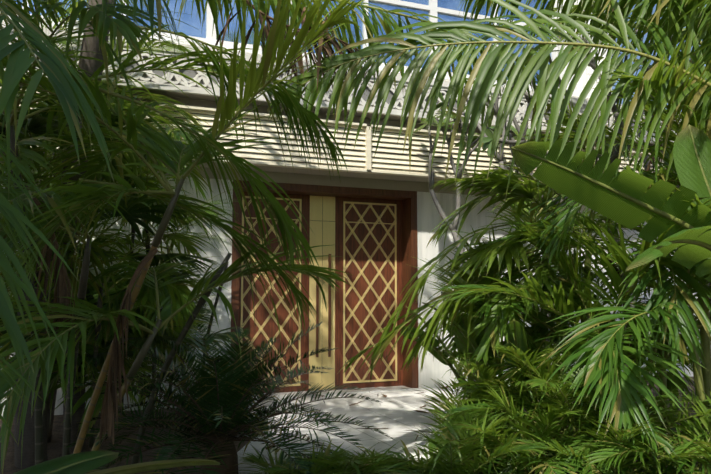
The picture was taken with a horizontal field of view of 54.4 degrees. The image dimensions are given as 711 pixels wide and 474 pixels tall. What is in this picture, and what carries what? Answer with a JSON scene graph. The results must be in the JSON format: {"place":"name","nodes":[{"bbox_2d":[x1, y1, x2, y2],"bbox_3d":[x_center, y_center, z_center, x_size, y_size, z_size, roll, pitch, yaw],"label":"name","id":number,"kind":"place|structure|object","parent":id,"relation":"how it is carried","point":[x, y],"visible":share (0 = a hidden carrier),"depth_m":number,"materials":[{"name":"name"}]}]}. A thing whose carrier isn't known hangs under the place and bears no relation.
{"place":"outdoors","nodes":[
{"label":"outdoors","id":0,"kind":"place"},
{"bbox_2d":[253,386,422,397],"bbox_3d":[-0.433,2.224,9.909,2.920,0.018,0.420,2,-5,-22],"label":"door threshold","id":1,"kind":"object","parent":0,"point":[376,389],"depth_m":10.00,"materials":[{"name":"white stone"}]},
{"bbox_2d":[237,387,463,473],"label":"path paving","id":2,"kind":"structure","parent":0,"point":[400,416],"depth_m":7.58,"materials":[{"name":"stone"}]},
{"bbox_2d":[414,22,706,402],"bbox_3d":[3.066,-0.289,9.598,4.592,5.206,4.145,2,-5,-22],"label":"frangipani","id":3,"kind":"object","parent":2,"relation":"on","point":[512,141],"depth_m":9.20,"materials":[{"name":"green plant"}]},
{"bbox_2d":[0,376,700,473],"bbox_3d":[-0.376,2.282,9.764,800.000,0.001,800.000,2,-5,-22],"label":"soil","id":4,"kind":"structure","parent":0,"point":[54,447],"depth_m":6.83,"materials":[{"name":"brown soil"}]},
{"bbox_2d":[0,0,186,445],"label":"palm","id":5,"kind":"object","parent":4,"relation":"on","point":[54,64],"visible":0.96,"depth_m":2.47,"materials":[{"name":"green plant"}]},
{"bbox_2d":[0,7,44,72],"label":"palm rachis","id":6,"kind":"object","parent":5,"relation":"attached to","point":[15,26],"visible":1,"depth_m":2.34,"materials":[{"name":"green plant"}]},
{"bbox_2d":[4,115,231,473],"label":"palm trunks","id":7,"kind":"object","parent":4,"relation":"on","point":[38,407],"visible":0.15,"depth_m":4.99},
{"bbox_2d":[0,79,252,467],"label":"fan palm","id":8,"kind":"object","parent":4,"relation":"on","point":[37,123],"depth_m":6.35,"materials":[{"name":"green plant"}]},
{"bbox_2d":[0,132,192,401],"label":"palm leaves","id":9,"kind":"object","parent":8,"relation":"attached to","point":[109,226],"visible":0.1,"depth_m":6.37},
{"bbox_2d":[73,178,184,473],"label":"areca canes","id":10,"kind":"object","parent":4,"relation":"on","point":[142,353],"visible":0.6,"depth_m":4.26,"materials":[{"name":"plant"}]},
{"bbox_2d":[0,0,362,473],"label":"areca leaves","id":11,"kind":"object","parent":4,"relation":"on","point":[64,202],"visible":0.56,"depth_m":4.38,"materials":[{"name":"green plant"}]},
{"bbox_2d":[67,322,393,473],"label":"cycad","id":12,"kind":"object","parent":4,"relation":"on","point":[236,390],"depth_m":5.08,"materials":[{"name":"green plant"}]},
{"bbox_2d":[0,0,571,442],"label":"palm","id":13,"kind":"object","parent":4,"relation":"on","point":[387,24],"depth_m":6.49,"materials":[{"name":"green plant"}]},
{"bbox_2d":[214,7,333,113],"bbox_3d":[-0.708,-1.506,5.865,1.131,0.887,0.560,-1,-5,10],"label":"palm leaf","id":14,"kind":"object","parent":13,"relation":"attached to","point":[247,36],"visible":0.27,"depth_m":5.84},
{"bbox_2d":[86,0,517,59],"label":"window frame","id":15,"kind":"object","parent":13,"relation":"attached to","point":[401,14],"visible":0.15,"depth_m":6.49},
{"bbox_2d":[0,0,710,416],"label":"building wall","id":16,"kind":"structure","parent":4,"relation":"on","point":[428,222],"depth_m":10.48,"materials":[{"name":"white paint"}]},
{"bbox_2d":[2,0,611,99],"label":"building window frames","id":17,"kind":"structure","parent":16,"relation":"in","point":[432,8],"depth_m":10.40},
{"bbox_2d":[1,0,551,83],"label":"window glass","id":18,"kind":"object","parent":17,"relation":"in","point":[189,20],"depth_m":10.31,"materials":[{"name":"blue glass"}]},
{"bbox_2d":[230,180,417,387],"bbox_3d":[-0.440,0.755,10.048,2.820,2.970,0.380,2,-5,-22],"label":"door frame","id":19,"kind":"object","parent":16,"relation":"attached to","point":[409,238],"visible":0.57,"depth_m":10.34,"materials":[{"name":"brown wood"}]},
{"bbox_2d":[238,191,402,392],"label":"door leaves","id":20,"kind":"object","parent":19,"relation":"in","point":[352,299],"visible":0.36,"depth_m":10.30,"materials":[{"name":"brown wood"}]},
{"bbox_2d":[240,195,396,390],"bbox_3d":[-0.487,0.808,10.158,2.420,2.842,0.014,2,-5,-22],"label":"door lattice","id":21,"kind":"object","parent":20,"relation":"attached to","point":[324,378],"depth_m":10.20,"materials":[{"name":"beige wood"}]},
{"bbox_2d":[315,254,330,356],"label":"door handles","id":22,"kind":"object","parent":20,"relation":"attached to","point":[329,313],"depth_m":10.07,"materials":[{"name":"gold metal"}]},
{"bbox_2d":[0,87,666,183],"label":"building louvres","id":23,"kind":"object","parent":16,"relation":"attached to","point":[367,154],"visible":0.25,"depth_m":9.70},
{"bbox_2d":[0,76,668,152],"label":"gutter","id":24,"kind":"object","parent":16,"relation":"attached to","point":[195,100],"depth_m":9.50,"materials":[{"name":"white metal"}]},
{"bbox_2d":[0,22,680,144],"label":"building eave frieze","id":25,"kind":"object","parent":16,"relation":"attached to","point":[159,84],"visible":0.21,"depth_m":9.09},
{"bbox_2d":[0,152,693,200],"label":"beam","id":26,"kind":"structure","parent":16,"relation":"attached to","point":[347,179],"depth_m":10.00,"materials":[{"name":"white paint"}]},
{"bbox_2d":[15,37,678,136],"bbox_3d":[3.054,-1.903,10.972,25.000,0.420,0.025,2,-5,-22],"label":"frieze backing","id":27,"kind":"object","parent":16,"relation":"attached to","point":[192,74],"depth_m":8.93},
{"bbox_2d":[34,97,664,179],"bbox_3d":[2.939,-1.153,11.191,25.000,0.640,0.399,2,-5,-22],"label":"building louvre backing","id":28,"kind":"object","parent":16,"relation":"attached to","point":[350,149],"depth_m":9.77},
{"bbox_2d":[13,124,710,473],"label":"banana","id":29,"kind":"object","parent":4,"relation":"on","point":[628,214],"depth_m":4.78,"materials":[{"name":"green plant"}]},
{"bbox_2d":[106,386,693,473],"bbox_3d":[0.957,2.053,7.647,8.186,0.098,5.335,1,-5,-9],"label":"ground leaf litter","id":30,"kind":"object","parent":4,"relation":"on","point":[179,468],"visible":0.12,"depth_m":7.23,"materials":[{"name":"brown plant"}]},
{"bbox_2d":[233,30,710,473],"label":"palm leaves","id":31,"kind":"object","parent":4,"relation":"on","point":[599,378],"visible":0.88,"depth_m":5.27,"materials":[{"name":"green plant"}]},
{"bbox_2d":[267,0,710,207],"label":"palm","id":32,"kind":"object","parent":4,"relation":"on","point":[676,18],"visible":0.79,"depth_m":5.45,"materials":[{"name":"green plant"}]},
{"bbox_2d":[23,0,677,412],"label":"palm stem","id":33,"kind":"object","parent":32,"relation":"attached to","point":[141,264],"visible":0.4,"depth_m":4.20,"materials":[{"name":"green plant"}]},
{"bbox_2d":[296,41,710,87],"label":"palm rachis","id":34,"kind":"object","parent":32,"relation":"attached to","point":[653,58],"visible":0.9,"depth_m":5.46,"materials":[{"name":"green plant"}]},
{"bbox_2d":[284,77,710,473],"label":"palm rachis","id":35,"kind":"object","parent":4,"relation":"on","point":[614,312],"visible":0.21,"depth_m":5.57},
{"bbox_2d":[475,197,710,473],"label":"fence","id":36,"kind":"object","parent":4,"relation":"on","point":[702,380],"visible":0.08,"depth_m":5.65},
{"bbox_2d":[511,0,710,303],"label":"palm leaves","id":37,"kind":"object","parent":4,"relation":"on","point":[549,26],"depth_m":9.21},
{"bbox_2d":[505,7,708,134],"bbox_3d":[4.790,-2.846,7.732,5.867,5.771,7.779,1,-5,-6],"label":"tall palm rachis","id":38,"kind":"object","parent":37,"relation":"on","point":[661,25],"visible":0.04,"depth_m":9.02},
{"bbox_2d":[34,12,691,445],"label":"dead fronds","id":39,"kind":"object","parent":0,"point":[108,420],"visible":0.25,"depth_m":4.14,"materials":[{"name":"brown plant"}]},
{"bbox_2d":[611,0,706,110],"label":"sky","id":40,"kind":"structure","parent":0,"point":[645,36],"materials":[{"name":"blue"}]}
]}

